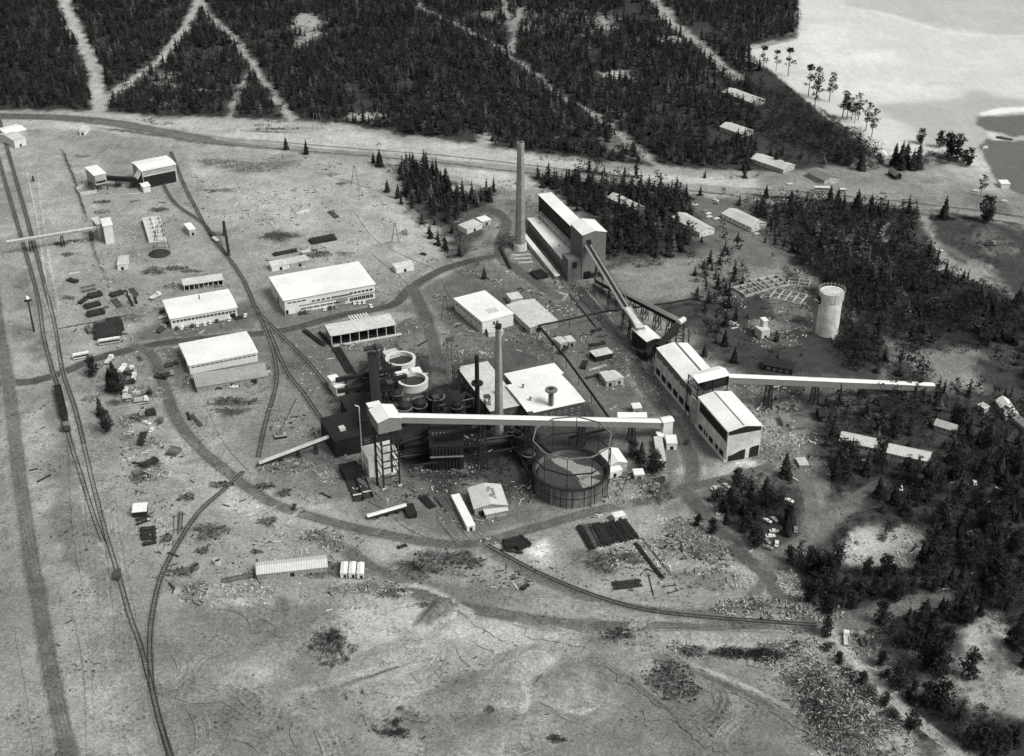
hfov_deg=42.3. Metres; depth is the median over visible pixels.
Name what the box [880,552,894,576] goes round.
bushy tree
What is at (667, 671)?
scrap heap
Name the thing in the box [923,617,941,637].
bushy tree
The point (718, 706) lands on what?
wheel ruts
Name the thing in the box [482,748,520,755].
wheel ruts
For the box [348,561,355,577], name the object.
site wagon
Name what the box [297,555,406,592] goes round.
wheel ruts
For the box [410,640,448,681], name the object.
wheel ruts
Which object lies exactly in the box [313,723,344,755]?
wheel ruts
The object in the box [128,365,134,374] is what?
truck
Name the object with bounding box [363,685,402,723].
wheel ruts
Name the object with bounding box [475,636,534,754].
wheel ruts
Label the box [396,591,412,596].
scrap heap
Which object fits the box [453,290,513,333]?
office block
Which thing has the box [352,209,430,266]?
wheel ruts
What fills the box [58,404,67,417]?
goods wagon
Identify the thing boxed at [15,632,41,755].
wheel ruts
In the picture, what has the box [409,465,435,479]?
scrap heap
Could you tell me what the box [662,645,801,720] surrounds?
wheel ruts
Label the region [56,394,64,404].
goods wagon
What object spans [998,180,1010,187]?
boathouse
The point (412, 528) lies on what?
wheel ruts
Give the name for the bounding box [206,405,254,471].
wheel ruts
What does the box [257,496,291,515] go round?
wheel ruts
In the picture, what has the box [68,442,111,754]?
wheel ruts
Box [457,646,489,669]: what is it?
wheel ruts
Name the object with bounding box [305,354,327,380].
wheel ruts
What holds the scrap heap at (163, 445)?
on the ground
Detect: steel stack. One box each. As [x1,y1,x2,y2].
[471,355,482,429]
[545,386,556,406]
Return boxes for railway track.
[0,115,172,755]
[0,156,104,541]
[145,470,246,755]
[161,184,212,237]
[168,151,340,408]
[254,312,280,456]
[267,328,323,420]
[485,544,816,627]
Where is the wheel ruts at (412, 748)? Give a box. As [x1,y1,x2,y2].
[397,742,426,755]
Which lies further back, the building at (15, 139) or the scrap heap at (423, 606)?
the building at (15, 139)
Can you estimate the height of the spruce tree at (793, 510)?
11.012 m
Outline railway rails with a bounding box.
[23,266,62,367]
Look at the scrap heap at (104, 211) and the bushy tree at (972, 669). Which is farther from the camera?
the scrap heap at (104, 211)
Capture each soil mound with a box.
[196,639,301,689]
[268,608,346,651]
[322,172,341,175]
[333,182,349,185]
[350,632,439,671]
[370,241,410,250]
[404,669,537,717]
[408,595,458,631]
[411,707,564,755]
[485,642,549,678]
[494,588,577,609]
[535,654,608,712]
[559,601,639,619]
[576,629,886,646]
[576,641,659,675]
[763,189,786,193]
[815,182,833,185]
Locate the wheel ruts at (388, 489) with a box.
[362,471,394,492]
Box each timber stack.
[58,314,134,328]
[66,277,78,283]
[77,296,88,304]
[80,284,95,288]
[81,287,95,292]
[83,300,101,309]
[84,325,92,334]
[86,308,105,317]
[87,290,102,298]
[93,319,123,328]
[93,323,124,333]
[93,329,122,340]
[94,318,105,323]
[105,315,120,320]
[109,289,124,297]
[111,297,122,307]
[124,289,133,305]
[129,287,138,295]
[131,468,143,475]
[135,514,150,520]
[136,431,146,445]
[136,518,148,525]
[140,456,158,467]
[140,525,155,531]
[140,530,155,536]
[141,533,156,540]
[142,539,156,545]
[145,408,156,416]
[165,445,181,456]
[176,511,181,533]
[186,411,191,420]
[189,413,202,426]
[221,571,254,582]
[272,248,297,256]
[295,208,310,214]
[301,328,325,345]
[308,234,336,244]
[317,331,355,373]
[328,210,339,218]
[330,345,356,374]
[396,542,407,548]
[405,503,417,518]
[418,494,436,508]
[434,493,454,511]
[497,246,511,268]
[500,547,522,553]
[501,537,515,549]
[509,534,531,550]
[510,253,530,256]
[514,257,531,259]
[519,582,529,590]
[530,269,548,279]
[558,346,568,354]
[569,294,596,327]
[576,524,595,549]
[578,295,608,330]
[580,360,587,369]
[581,523,599,547]
[585,289,616,325]
[585,373,599,378]
[587,522,611,546]
[588,364,606,370]
[589,340,605,346]
[591,327,601,332]
[597,522,617,543]
[605,518,638,542]
[612,577,642,589]
[633,541,664,580]
[642,537,671,573]
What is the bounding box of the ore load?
[357,478,377,491]
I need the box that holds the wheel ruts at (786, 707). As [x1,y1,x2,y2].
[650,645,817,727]
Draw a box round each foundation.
[732,281,767,297]
[749,274,788,289]
[769,288,806,305]
[787,277,810,288]
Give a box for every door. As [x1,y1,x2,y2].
[289,308,294,313]
[584,271,589,278]
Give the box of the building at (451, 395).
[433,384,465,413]
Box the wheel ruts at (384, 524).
[372,511,399,534]
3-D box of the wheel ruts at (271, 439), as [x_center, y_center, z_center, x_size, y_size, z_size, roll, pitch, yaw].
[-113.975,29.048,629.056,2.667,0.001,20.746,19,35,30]
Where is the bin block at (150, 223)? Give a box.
[142,216,166,242]
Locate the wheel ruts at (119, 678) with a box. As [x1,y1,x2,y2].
[90,442,127,754]
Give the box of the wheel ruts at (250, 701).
[211,683,266,715]
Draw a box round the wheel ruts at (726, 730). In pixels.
[713,712,749,750]
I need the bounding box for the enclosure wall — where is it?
[76,181,96,194]
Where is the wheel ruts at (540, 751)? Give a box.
[516,746,548,755]
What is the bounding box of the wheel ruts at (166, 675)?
[142,666,176,690]
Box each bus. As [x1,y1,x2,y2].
[72,351,89,359]
[98,336,120,345]
[814,186,829,191]
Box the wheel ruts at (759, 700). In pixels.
[644,648,817,733]
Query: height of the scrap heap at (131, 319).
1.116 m
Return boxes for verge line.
[24,166,61,363]
[36,171,62,316]
[59,147,89,221]
[87,231,109,278]
[94,125,265,148]
[209,140,901,211]
[241,129,297,132]
[253,139,630,177]
[733,191,1023,228]
[747,187,1023,217]
[762,192,973,215]
[815,104,874,146]
[916,205,1023,252]
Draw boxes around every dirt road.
[0,254,495,386]
[0,289,80,755]
[92,119,267,148]
[128,343,794,548]
[340,541,824,633]
[405,286,449,380]
[462,207,561,298]
[483,549,768,617]
[626,342,700,484]
[676,486,830,621]
[757,478,890,571]
[782,452,818,528]
[828,629,967,755]
[832,592,951,634]
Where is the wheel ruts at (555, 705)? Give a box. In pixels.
[540,688,607,716]
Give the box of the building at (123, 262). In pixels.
[117,255,128,269]
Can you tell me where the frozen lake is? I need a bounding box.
[750,0,1023,160]
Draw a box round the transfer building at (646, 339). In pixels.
[631,325,660,355]
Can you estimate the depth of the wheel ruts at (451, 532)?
565.48 m
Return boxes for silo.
[815,282,845,341]
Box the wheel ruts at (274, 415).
[250,380,280,455]
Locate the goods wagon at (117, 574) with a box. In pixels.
[113,568,120,579]
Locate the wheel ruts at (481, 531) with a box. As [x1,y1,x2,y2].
[441,493,489,538]
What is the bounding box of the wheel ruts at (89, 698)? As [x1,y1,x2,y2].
[72,607,95,755]
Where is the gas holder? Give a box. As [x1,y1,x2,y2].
[532,416,611,509]
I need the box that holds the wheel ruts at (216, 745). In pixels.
[187,738,225,755]
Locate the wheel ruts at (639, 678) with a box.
[617,673,666,700]
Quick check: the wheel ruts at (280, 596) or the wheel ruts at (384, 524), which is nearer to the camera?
the wheel ruts at (280, 596)
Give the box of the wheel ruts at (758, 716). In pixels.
[737,690,769,730]
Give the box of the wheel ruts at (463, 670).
[459,664,489,672]
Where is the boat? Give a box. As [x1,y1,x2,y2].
[996,135,1012,139]
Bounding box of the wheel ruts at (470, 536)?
[434,498,476,541]
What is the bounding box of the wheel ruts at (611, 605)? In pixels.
[588,602,658,616]
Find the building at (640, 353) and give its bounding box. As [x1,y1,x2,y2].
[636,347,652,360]
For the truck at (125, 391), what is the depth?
663.81 m
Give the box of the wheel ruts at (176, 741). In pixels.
[165,730,183,755]
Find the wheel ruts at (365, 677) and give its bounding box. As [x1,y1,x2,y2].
[321,642,446,691]
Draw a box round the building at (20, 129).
[0,124,27,137]
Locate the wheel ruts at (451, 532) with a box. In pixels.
[437,519,461,544]
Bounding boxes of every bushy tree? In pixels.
[84,354,100,376]
[95,408,113,431]
[108,368,125,394]
[627,437,639,457]
[645,448,665,472]
[692,513,703,525]
[707,517,719,534]
[717,496,729,512]
[724,490,744,516]
[726,487,736,504]
[731,467,745,486]
[738,509,753,532]
[742,496,758,514]
[748,522,758,539]
[749,525,765,547]
[750,505,762,525]
[761,487,775,506]
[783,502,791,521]
[783,544,796,564]
[803,589,813,601]
[804,549,820,572]
[806,545,813,558]
[808,548,823,566]
[808,570,823,591]
[817,551,834,575]
[819,576,837,597]
[820,614,834,637]
[821,594,836,615]
[825,558,839,581]
[825,567,838,588]
[828,543,846,570]
[832,145,843,161]
[833,650,845,664]
[835,437,854,461]
[839,451,853,479]
[839,575,855,598]
[844,150,853,165]
[847,591,859,608]
[852,576,869,600]
[856,588,864,602]
[857,670,869,684]
[861,556,873,574]
[869,576,886,598]
[872,435,888,462]
[873,599,895,625]
[875,648,888,666]
[878,561,892,576]
[878,690,892,706]
[879,573,890,588]
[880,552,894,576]
[883,668,890,677]
[886,579,903,602]
[886,661,907,690]
[887,408,906,434]
[892,563,900,575]
[897,455,920,484]
[898,579,905,596]
[903,706,922,729]
[904,630,915,647]
[905,689,913,700]
[910,694,918,706]
[911,680,919,690]
[912,617,921,630]
[913,622,926,645]
[916,128,926,142]
[916,633,939,670]
[918,574,929,588]
[918,602,930,621]
[919,678,941,707]
[920,480,936,502]
[922,538,939,559]
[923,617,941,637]
[924,554,939,575]
[927,465,946,488]
[927,641,955,678]
[929,527,942,542]
[930,577,939,591]
[931,499,949,525]
[931,609,944,622]
[932,676,957,710]
[934,547,948,573]
[935,130,945,146]
[935,636,946,650]
[936,598,955,620]
[938,625,956,645]
[940,131,957,157]
[943,521,955,536]
[946,132,967,160]
[946,452,965,479]
[948,404,969,430]
[955,512,969,533]
[956,707,966,720]
[957,645,983,680]
[958,600,975,623]
[961,149,968,162]
[962,529,980,554]
[962,727,978,750]
[963,147,976,165]
[963,546,978,569]
[969,534,984,554]
[969,716,998,750]
[970,585,981,606]
[974,507,990,525]
[975,490,988,508]
[977,422,996,446]
[979,194,997,221]
[981,542,1007,574]
[982,577,992,588]
[985,576,1002,595]
[986,508,1006,536]
[988,557,1014,589]
[991,725,1014,755]
[992,561,1004,577]
[994,442,1010,465]
[994,494,1013,517]
[1001,480,1014,495]
[1001,597,1010,609]
[1002,484,1023,508]
[1002,624,1017,644]
[1003,554,1012,573]
[1004,526,1023,550]
[1008,622,1023,650]
[1008,723,1016,733]
[1011,450,1023,474]
[1015,609,1023,623]
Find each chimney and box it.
[494,323,503,441]
[513,141,526,251]
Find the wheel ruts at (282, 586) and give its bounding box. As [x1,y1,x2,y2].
[275,585,288,626]
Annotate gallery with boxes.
[6,226,96,252]
[106,175,142,188]
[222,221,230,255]
[258,435,329,465]
[335,366,401,394]
[337,374,406,394]
[366,503,406,518]
[367,351,385,443]
[398,413,662,470]
[415,424,428,436]
[437,427,471,441]
[536,192,578,247]
[584,241,645,331]
[596,278,678,333]
[623,307,644,340]
[644,330,678,363]
[656,323,681,347]
[728,374,935,409]
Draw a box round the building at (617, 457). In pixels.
[599,447,627,471]
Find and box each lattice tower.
[375,344,383,368]
[385,379,394,405]
[431,394,439,413]
[445,337,454,375]
[452,364,460,392]
[483,394,490,414]
[527,411,534,447]
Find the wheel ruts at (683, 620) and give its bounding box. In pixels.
[518,584,727,625]
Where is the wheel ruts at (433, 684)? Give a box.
[380,681,436,696]
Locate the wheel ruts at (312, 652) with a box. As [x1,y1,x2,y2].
[291,615,326,655]
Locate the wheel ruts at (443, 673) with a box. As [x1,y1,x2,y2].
[436,668,449,678]
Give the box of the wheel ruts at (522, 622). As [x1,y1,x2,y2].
[512,616,575,634]
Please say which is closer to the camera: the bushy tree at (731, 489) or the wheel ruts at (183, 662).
the wheel ruts at (183, 662)
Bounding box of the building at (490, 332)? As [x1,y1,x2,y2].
[487,328,503,336]
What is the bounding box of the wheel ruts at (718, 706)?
[694,679,724,724]
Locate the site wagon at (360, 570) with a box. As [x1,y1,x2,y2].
[356,562,363,577]
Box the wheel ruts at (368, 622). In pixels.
[352,600,432,633]
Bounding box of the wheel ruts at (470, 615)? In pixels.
[354,582,507,641]
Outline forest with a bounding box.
[0,0,1023,755]
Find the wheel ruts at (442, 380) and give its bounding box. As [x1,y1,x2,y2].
[434,376,457,385]
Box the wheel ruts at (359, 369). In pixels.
[337,362,367,376]
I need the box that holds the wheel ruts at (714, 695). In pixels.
[685,680,717,722]
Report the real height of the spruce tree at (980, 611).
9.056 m
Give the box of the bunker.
[339,391,376,437]
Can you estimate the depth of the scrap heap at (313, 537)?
562.31 m
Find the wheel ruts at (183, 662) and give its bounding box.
[156,653,191,693]
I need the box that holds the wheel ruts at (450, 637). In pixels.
[318,635,456,691]
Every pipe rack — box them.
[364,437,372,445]
[365,373,405,383]
[381,361,391,398]
[400,440,470,462]
[405,395,423,403]
[435,398,474,413]
[475,431,533,452]
[504,427,533,469]
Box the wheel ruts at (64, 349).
[42,297,68,354]
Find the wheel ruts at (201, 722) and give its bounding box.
[188,705,211,749]
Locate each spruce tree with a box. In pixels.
[95,397,103,416]
[103,367,115,392]
[108,361,117,376]
[283,138,288,150]
[303,140,309,153]
[375,149,383,167]
[384,179,390,192]
[395,184,399,198]
[481,267,486,279]
[636,440,646,463]
[701,342,707,357]
[720,329,728,346]
[723,507,731,524]
[729,347,738,363]
[746,480,756,498]
[761,476,769,494]
[763,186,769,198]
[774,150,778,159]
[778,452,792,478]
[780,516,792,537]
[783,507,795,527]
[784,504,796,524]
[804,201,813,217]
[824,186,834,201]
[828,417,838,438]
[830,458,842,483]
[832,187,841,209]
[836,448,843,467]
[852,189,862,210]
[857,148,865,171]
[859,452,873,477]
[866,195,874,212]
[873,476,884,498]
[888,485,899,506]
[889,143,899,164]
[894,141,906,171]
[899,490,912,516]
[899,499,907,516]
[904,607,912,622]
[905,142,911,167]
[908,150,916,170]
[911,559,920,575]
[915,141,924,170]
[916,540,929,563]
[926,598,931,614]
[937,196,950,219]
[937,597,945,611]
[941,520,946,534]
[941,577,946,587]
[943,438,958,463]
[947,565,957,584]
[955,474,967,497]
[955,524,963,538]
[957,586,973,613]
[958,565,967,582]
[961,416,974,439]
[961,504,971,524]
[969,492,976,508]
[974,598,985,616]
[977,451,993,477]
[978,566,988,582]
[981,524,989,538]
[988,719,997,735]
[991,463,1001,482]
[991,529,1002,550]
[993,454,1006,476]
[998,467,1009,486]
[1008,499,1016,518]
[1010,442,1023,463]
[1010,725,1022,749]
[1014,508,1021,523]
[1019,656,1023,667]
[1021,504,1023,519]
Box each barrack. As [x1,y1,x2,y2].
[608,193,645,212]
[671,212,714,236]
[719,122,752,135]
[721,208,765,231]
[722,88,764,105]
[750,153,794,173]
[839,431,881,453]
[886,443,931,465]
[995,395,1017,420]
[1011,411,1023,430]
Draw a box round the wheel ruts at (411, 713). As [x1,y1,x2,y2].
[374,699,440,723]
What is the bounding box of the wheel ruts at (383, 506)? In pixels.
[368,499,401,519]
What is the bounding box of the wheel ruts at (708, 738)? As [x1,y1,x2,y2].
[626,672,729,754]
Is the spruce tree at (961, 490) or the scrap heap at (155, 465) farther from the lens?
the scrap heap at (155, 465)
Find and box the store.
[506,299,557,333]
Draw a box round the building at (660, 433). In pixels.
[656,431,664,441]
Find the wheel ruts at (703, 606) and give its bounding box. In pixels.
[660,596,724,612]
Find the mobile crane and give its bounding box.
[273,398,296,439]
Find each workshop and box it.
[162,289,237,328]
[179,331,257,373]
[269,261,375,314]
[467,483,507,515]
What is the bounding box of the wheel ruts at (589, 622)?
[581,605,609,641]
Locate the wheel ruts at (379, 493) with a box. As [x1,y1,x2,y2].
[362,473,384,497]
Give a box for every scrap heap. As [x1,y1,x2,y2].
[52,241,69,246]
[59,252,73,257]
[60,295,75,299]
[65,239,89,242]
[74,154,92,158]
[80,394,104,403]
[91,199,113,203]
[93,208,111,214]
[106,399,131,407]
[110,386,167,401]
[113,413,151,430]
[114,313,148,323]
[118,231,145,239]
[119,430,139,440]
[129,472,150,484]
[130,253,147,256]
[130,411,151,421]
[132,459,167,469]
[132,489,147,496]
[138,265,167,275]
[140,436,160,449]
[140,468,172,483]
[147,206,171,212]
[152,417,164,425]
[153,442,173,449]
[157,532,175,543]
[161,217,192,225]
[161,353,186,372]
[162,264,191,271]
[162,282,181,289]
[165,566,192,578]
[171,383,267,387]
[175,491,195,503]
[176,578,207,606]
[179,270,205,272]
[182,283,235,288]
[183,374,194,386]
[187,582,289,603]
[189,157,242,168]
[189,522,239,544]
[194,546,209,554]
[199,187,239,192]
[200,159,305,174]
[201,396,267,407]
[207,480,237,489]
[208,407,256,418]
[245,458,320,474]
[250,548,265,555]
[251,481,277,490]
[252,232,306,238]
[254,515,278,528]
[271,487,293,497]
[281,452,335,465]
[291,548,311,555]
[293,528,352,544]
[303,556,366,581]
[307,250,333,258]
[314,467,342,478]
[315,535,349,553]
[321,582,390,597]
[325,342,389,351]
[329,452,361,465]
[333,251,356,255]
[355,578,399,593]
[368,163,400,169]
[373,586,405,599]
[381,317,429,335]
[386,558,446,583]
[395,469,467,483]
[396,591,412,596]
[406,547,460,571]
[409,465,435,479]
[412,602,427,608]
[425,459,479,477]
[430,562,470,579]
[437,508,474,529]
[439,306,459,315]
[439,345,475,365]
[441,549,488,570]
[454,268,499,277]
[455,458,505,480]
[471,515,505,525]
[477,537,502,545]
[491,332,563,345]
[493,232,514,248]
[494,456,521,474]
[507,483,536,507]
[522,347,574,361]
[546,279,596,291]
[564,547,656,577]
[599,626,650,641]
[600,477,657,509]
[605,556,635,568]
[611,345,648,365]
[613,471,659,495]
[622,532,744,564]
[638,567,757,595]
[640,655,694,691]
[641,359,666,400]
[648,478,673,511]
[652,678,710,702]
[658,517,709,541]
[660,639,691,650]
[661,325,700,340]
[675,642,709,659]
[684,536,730,563]
[707,500,733,518]
[709,596,806,619]
[725,384,797,400]
[725,571,753,593]
[731,281,770,295]
[742,317,804,333]
[749,333,805,349]
[749,407,794,433]
[749,441,784,464]
[753,285,817,298]
[760,426,813,448]
[762,295,810,312]
[771,457,825,473]
[774,566,803,597]
[791,315,813,323]
[793,551,861,563]
[796,323,820,336]
[801,602,849,623]
[845,627,880,666]
[874,550,924,569]
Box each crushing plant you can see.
[654,342,723,415]
[690,391,762,461]
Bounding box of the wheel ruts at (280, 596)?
[272,587,291,632]
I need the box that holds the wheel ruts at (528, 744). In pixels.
[520,738,536,751]
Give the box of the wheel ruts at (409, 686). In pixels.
[362,681,428,694]
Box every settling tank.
[385,351,415,368]
[398,371,427,393]
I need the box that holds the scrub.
[31,1,1023,753]
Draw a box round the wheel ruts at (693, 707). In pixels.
[643,698,710,720]
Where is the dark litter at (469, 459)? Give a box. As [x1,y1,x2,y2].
[27,155,1014,755]
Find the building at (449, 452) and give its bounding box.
[429,424,463,470]
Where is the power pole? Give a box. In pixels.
[441,296,449,319]
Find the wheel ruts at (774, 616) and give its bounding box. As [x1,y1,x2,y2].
[738,597,788,627]
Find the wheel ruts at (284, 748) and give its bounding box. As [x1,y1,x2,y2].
[187,682,293,755]
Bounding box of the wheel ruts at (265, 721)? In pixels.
[245,692,279,731]
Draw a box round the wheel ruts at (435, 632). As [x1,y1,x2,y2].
[407,621,466,635]
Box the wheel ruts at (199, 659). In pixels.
[184,646,222,683]
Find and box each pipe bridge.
[400,433,428,457]
[405,441,506,464]
[411,444,534,473]
[461,392,474,404]
[470,425,539,471]
[505,437,533,482]
[525,426,552,453]
[538,324,609,416]
[539,295,703,327]
[569,427,607,443]
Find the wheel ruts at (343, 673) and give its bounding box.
[315,615,481,685]
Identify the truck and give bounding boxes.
[104,354,113,363]
[118,363,126,372]
[121,370,127,379]
[121,378,135,384]
[122,387,128,394]
[122,392,137,399]
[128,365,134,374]
[131,372,136,379]
[132,389,145,394]
[134,395,148,402]
[143,390,152,398]
[150,291,160,299]
[153,373,167,379]
[156,323,166,332]
[160,370,174,376]
[164,360,178,367]
[364,344,376,351]
[649,482,659,493]
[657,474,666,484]
[843,629,849,644]
[857,631,867,646]
[984,240,996,245]
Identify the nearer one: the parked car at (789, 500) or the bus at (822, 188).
the parked car at (789, 500)
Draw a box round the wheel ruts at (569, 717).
[552,709,597,721]
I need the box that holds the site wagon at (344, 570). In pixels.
[340,561,347,577]
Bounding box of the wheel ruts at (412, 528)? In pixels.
[399,520,435,538]
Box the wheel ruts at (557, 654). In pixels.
[526,646,565,683]
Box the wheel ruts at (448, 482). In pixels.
[427,460,452,484]
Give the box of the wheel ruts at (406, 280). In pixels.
[372,253,419,297]
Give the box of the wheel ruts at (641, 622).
[618,613,657,649]
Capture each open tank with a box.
[191,562,198,570]
[213,557,220,565]
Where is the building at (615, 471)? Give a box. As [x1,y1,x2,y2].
[610,465,622,477]
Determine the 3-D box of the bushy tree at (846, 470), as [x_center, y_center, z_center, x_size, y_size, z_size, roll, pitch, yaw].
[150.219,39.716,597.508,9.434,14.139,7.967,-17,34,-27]
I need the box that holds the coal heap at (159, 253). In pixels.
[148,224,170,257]
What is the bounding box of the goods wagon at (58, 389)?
[54,384,62,394]
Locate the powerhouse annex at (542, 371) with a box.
[504,363,563,384]
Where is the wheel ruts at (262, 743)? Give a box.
[226,725,280,755]
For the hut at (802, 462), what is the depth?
609.73 m
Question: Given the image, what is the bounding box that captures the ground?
[0,0,1023,755]
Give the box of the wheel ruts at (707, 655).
[698,629,746,658]
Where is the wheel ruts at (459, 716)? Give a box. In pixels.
[449,712,468,722]
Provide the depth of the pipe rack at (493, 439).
620.16 m
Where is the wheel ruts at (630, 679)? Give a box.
[599,658,711,748]
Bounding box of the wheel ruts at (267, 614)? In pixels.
[219,598,279,624]
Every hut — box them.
[79,125,89,134]
[140,181,150,192]
[451,493,474,530]
[506,291,522,302]
[553,336,567,348]
[563,335,575,346]
[590,347,612,361]
[599,370,614,386]
[607,370,624,384]
[611,510,625,520]
[632,468,644,479]
[795,457,808,467]
[807,167,839,183]
[888,167,902,179]
[934,418,958,434]
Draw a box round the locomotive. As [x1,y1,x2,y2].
[62,413,70,430]
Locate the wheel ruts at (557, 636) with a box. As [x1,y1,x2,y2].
[525,627,593,654]
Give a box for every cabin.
[183,222,195,235]
[301,249,310,255]
[331,382,346,396]
[383,348,400,358]
[977,402,990,412]
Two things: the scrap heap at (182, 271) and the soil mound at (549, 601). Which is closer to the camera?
the soil mound at (549, 601)
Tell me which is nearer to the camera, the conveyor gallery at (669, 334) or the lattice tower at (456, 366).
the lattice tower at (456, 366)
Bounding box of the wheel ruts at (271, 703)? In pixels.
[247,687,284,712]
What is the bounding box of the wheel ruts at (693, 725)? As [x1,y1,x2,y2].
[688,678,720,728]
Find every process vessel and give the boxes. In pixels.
[391,385,403,402]
[396,397,412,426]
[411,394,427,423]
[419,392,428,408]
[427,385,444,413]
[451,397,463,413]
[507,425,514,446]
[513,426,523,452]
[521,445,535,468]
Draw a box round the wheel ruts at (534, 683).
[532,661,558,689]
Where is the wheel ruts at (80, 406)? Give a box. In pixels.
[74,392,91,442]
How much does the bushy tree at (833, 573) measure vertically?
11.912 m
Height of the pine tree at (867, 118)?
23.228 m
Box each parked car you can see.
[763,518,771,523]
[763,544,773,550]
[765,533,775,538]
[769,528,779,532]
[784,498,793,502]
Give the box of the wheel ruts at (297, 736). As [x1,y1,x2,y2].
[290,705,323,745]
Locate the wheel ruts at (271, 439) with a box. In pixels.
[255,429,288,448]
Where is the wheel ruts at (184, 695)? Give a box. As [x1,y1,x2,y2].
[172,689,229,702]
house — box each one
[84,165,107,191]
[100,217,114,243]
[131,155,177,186]
[327,374,342,389]
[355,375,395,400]
[362,440,397,477]
[366,400,401,489]
[395,367,421,376]
[458,361,520,429]
[659,415,673,438]
[685,366,729,412]
[878,149,890,164]
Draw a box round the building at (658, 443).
[653,436,665,464]
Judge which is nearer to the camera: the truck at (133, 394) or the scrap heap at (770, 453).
the scrap heap at (770, 453)
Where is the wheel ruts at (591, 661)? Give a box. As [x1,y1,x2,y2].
[559,657,604,665]
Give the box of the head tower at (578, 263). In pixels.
[562,218,606,280]
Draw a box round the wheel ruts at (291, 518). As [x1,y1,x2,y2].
[285,502,313,524]
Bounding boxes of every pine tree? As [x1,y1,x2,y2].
[759,45,768,71]
[773,49,781,68]
[775,488,785,505]
[784,47,796,75]
[789,554,800,572]
[795,540,805,566]
[804,63,816,96]
[810,79,823,107]
[811,578,827,604]
[813,66,824,95]
[816,565,831,579]
[819,558,828,576]
[824,437,837,460]
[825,71,837,101]
[838,90,850,117]
[838,582,851,607]
[842,93,851,118]
[847,97,856,120]
[851,575,857,588]
[852,439,860,462]
[852,569,862,582]
[853,102,860,122]
[854,92,867,119]
[862,101,874,130]
[867,108,880,136]
[897,573,906,581]
[907,658,917,671]
[909,674,917,684]
[911,487,926,513]
[911,492,919,511]
[911,643,919,657]
[915,455,924,472]
[917,609,929,623]
[920,508,928,524]
[921,460,933,477]
[921,527,936,544]
[924,468,940,487]
[924,558,934,571]
[929,513,941,528]
[937,530,948,547]
[945,428,957,448]
[946,504,953,521]
[947,532,958,551]
[949,580,967,609]
[951,595,961,614]
[955,528,965,547]
[957,700,967,723]
[958,443,966,455]
[958,538,969,559]
[970,586,977,601]
[973,539,984,560]
[975,475,989,491]
[976,175,987,195]
[979,471,993,493]
[979,537,991,560]
[984,459,996,480]
[986,528,994,545]
[989,582,1002,606]
[995,433,1007,452]
[999,590,1010,611]
[1000,573,1014,596]
[1003,527,1012,547]
[1008,586,1022,612]
[1010,572,1023,599]
[1011,530,1023,551]
[1017,454,1023,478]
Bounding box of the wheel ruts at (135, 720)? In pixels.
[100,442,147,754]
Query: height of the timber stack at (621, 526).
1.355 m
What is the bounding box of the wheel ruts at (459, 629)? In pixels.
[318,621,473,686]
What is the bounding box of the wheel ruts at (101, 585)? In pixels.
[81,442,117,754]
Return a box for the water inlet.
[978,140,1023,193]
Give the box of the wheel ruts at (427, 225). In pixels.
[315,171,442,239]
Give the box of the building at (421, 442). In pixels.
[400,433,425,454]
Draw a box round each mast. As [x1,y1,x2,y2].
[24,296,34,331]
[355,405,363,469]
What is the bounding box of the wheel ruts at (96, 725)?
[80,607,99,755]
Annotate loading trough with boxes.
[346,478,363,501]
[356,463,373,498]
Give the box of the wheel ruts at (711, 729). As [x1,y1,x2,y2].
[539,621,716,734]
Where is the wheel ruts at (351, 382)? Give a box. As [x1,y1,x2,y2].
[347,377,364,385]
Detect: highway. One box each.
[0,113,213,138]
[29,113,1023,223]
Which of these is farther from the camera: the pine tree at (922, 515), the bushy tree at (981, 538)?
the pine tree at (922, 515)
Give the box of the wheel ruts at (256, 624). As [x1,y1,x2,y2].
[216,602,262,632]
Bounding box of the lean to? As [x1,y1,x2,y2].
[483,507,508,518]
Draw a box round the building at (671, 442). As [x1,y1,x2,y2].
[665,435,677,449]
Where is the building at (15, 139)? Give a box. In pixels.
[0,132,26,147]
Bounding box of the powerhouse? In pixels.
[505,374,584,431]
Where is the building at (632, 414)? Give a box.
[617,412,646,417]
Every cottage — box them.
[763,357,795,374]
[815,407,837,421]
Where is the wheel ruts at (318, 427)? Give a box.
[302,415,330,436]
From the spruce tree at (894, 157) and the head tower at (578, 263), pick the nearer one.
the head tower at (578, 263)
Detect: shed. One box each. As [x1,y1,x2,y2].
[120,182,133,186]
[132,502,147,517]
[181,273,223,290]
[193,363,268,392]
[256,555,327,579]
[268,258,289,270]
[287,254,308,267]
[319,411,363,457]
[325,313,401,345]
[338,460,362,481]
[392,260,413,272]
[458,219,482,233]
[476,215,491,226]
[525,216,569,278]
[631,402,641,411]
[755,325,770,338]
[760,317,768,326]
[779,414,792,426]
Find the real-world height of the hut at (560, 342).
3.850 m
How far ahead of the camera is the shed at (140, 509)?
575.22 m
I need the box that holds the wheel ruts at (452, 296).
[441,278,470,335]
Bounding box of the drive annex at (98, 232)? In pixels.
[91,216,104,240]
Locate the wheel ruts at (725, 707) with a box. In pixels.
[696,672,730,729]
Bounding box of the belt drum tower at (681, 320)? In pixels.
[675,316,685,342]
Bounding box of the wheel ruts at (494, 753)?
[484,751,499,755]
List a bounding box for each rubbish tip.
[749,639,806,670]
[763,643,823,677]
[772,667,837,699]
[780,628,818,650]
[782,653,858,687]
[785,642,846,671]
[785,673,862,710]
[795,686,871,725]
[797,700,846,728]
[797,726,845,752]
[805,660,860,692]
[806,710,864,743]
[809,730,865,755]
[817,706,888,745]
[818,672,878,705]
[827,689,894,725]
[831,721,901,755]
[844,680,877,697]
[850,706,908,737]
[862,723,923,755]
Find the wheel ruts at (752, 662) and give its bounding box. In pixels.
[746,655,774,668]

